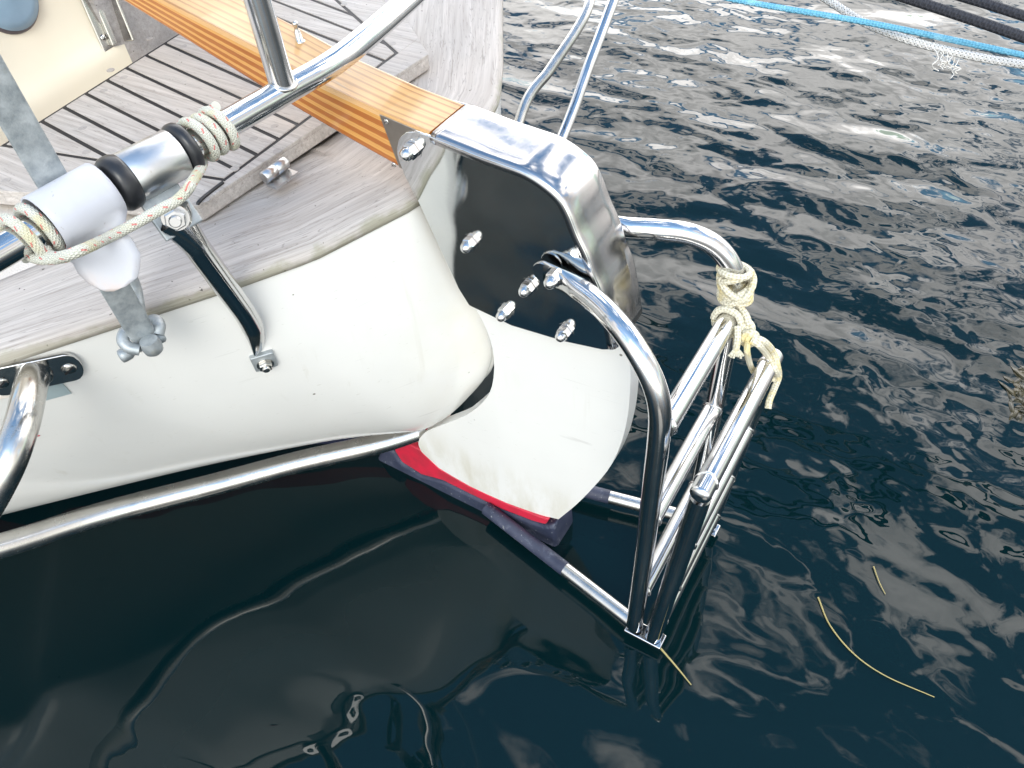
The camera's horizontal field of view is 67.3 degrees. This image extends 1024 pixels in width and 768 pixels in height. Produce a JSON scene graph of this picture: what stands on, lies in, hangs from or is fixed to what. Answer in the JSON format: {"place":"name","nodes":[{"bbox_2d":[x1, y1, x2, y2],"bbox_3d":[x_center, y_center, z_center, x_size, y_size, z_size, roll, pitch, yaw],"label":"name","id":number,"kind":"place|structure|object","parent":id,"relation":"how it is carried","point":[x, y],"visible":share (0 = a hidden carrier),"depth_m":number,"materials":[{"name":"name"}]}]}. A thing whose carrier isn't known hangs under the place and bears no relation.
{"place":"outdoors","nodes":[
{"label":"outdoors","id":0,"kind":"place"},
{"bbox_2d":[0,0,1023,767],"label":"water","id":1,"kind":"structure","parent":0,"point":[852,194],"depth_m":1.31,"materials":[{"name":"blue liquid"}]},
{"bbox_2d":[0,0,618,558],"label":"sailboat","id":2,"kind":"object","parent":1,"relation":"on","point":[298,282],"visible":0.76,"depth_m":0.94,"materials":[{"name":"white plastic"}]},
{"bbox_2d":[21,163,139,290],"bbox_3d":[-0.344,-0.125,0.632,0.067,0.089,0.057,26,55,25],"label":"plastic wrap","id":3,"kind":"object","parent":2,"relation":"on","point":[82,203],"visible":0.9,"depth_m":0.61,"materials":[{"name":"white plastic"}]},
{"bbox_2d":[0,55,166,362],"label":"anchor","id":4,"kind":"object","parent":2,"relation":"hanging from","point":[33,148],"visible":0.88,"depth_m":0.61,"materials":[{"name":"metal"}]},
{"bbox_2d":[0,101,239,264],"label":"rope","id":5,"kind":"object","parent":2,"relation":"attached to","point":[200,123],"visible":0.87,"depth_m":0.62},
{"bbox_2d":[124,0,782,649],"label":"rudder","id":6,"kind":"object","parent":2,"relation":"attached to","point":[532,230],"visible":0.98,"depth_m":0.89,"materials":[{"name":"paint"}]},
{"bbox_2d":[710,261,781,408],"bbox_3d":[0.283,-0.055,0.936,0.109,0.177,0.094,22,53,23],"label":"lashing","id":7,"kind":"object","parent":6,"relation":"attached to","point":[746,335],"visible":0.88,"depth_m":0.91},
{"bbox_2d":[723,0,1023,58],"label":"mooring rope","id":8,"kind":"object","parent":2,"relation":"attached to","point":[910,31],"visible":1,"depth_m":1.25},
{"bbox_2d":[820,0,1023,77],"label":"mooring rope","id":9,"kind":"object","parent":2,"relation":"attached to","point":[842,9],"visible":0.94,"depth_m":1.24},
{"bbox_2d":[895,0,1023,43],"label":"mooring rope","id":10,"kind":"object","parent":2,"relation":"attached to","point":[980,22],"visible":1,"depth_m":1.16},
{"bbox_2d":[956,0,1023,21],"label":"mooring rope","id":11,"kind":"object","parent":2,"relation":"attached to","point":[1004,9],"visible":1,"depth_m":1.17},
{"bbox_2d":[660,648,691,684],"bbox_3d":[0.237,0.412,1.152,0.005,0.012,0.090,-31,53,-21],"label":"floating stalk","id":12,"kind":"object","parent":1,"relation":"on","point":[668,657],"visible":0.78,"depth_m":1.15,"materials":[{"name":"beige plant"}]},
{"bbox_2d":[817,597,933,696],"bbox_3d":[0.528,0.399,1.147,0.036,0.004,0.200,-32,53,-22],"label":"floating stalk","id":13,"kind":"object","parent":1,"relation":"on","point":[855,654],"visible":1,"depth_m":1.15,"materials":[{"name":"beige plant"}]},
{"bbox_2d":[873,566,884,592],"bbox_3d":[0.583,0.311,1.222,0.004,0.003,0.048,-5,48,0],"label":"floating stalk","id":14,"kind":"object","parent":1,"relation":"on","point":[877,578],"visible":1,"depth_m":1.22,"materials":[{"name":"beige plant"}]},
{"bbox_2d":[999,365,1023,420],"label":"seaweed","id":15,"kind":"object","parent":1,"relation":"on","point":[1018,391],"visible":1,"depth_m":1.46,"materials":[{"name":"beige plant"}]}
]}

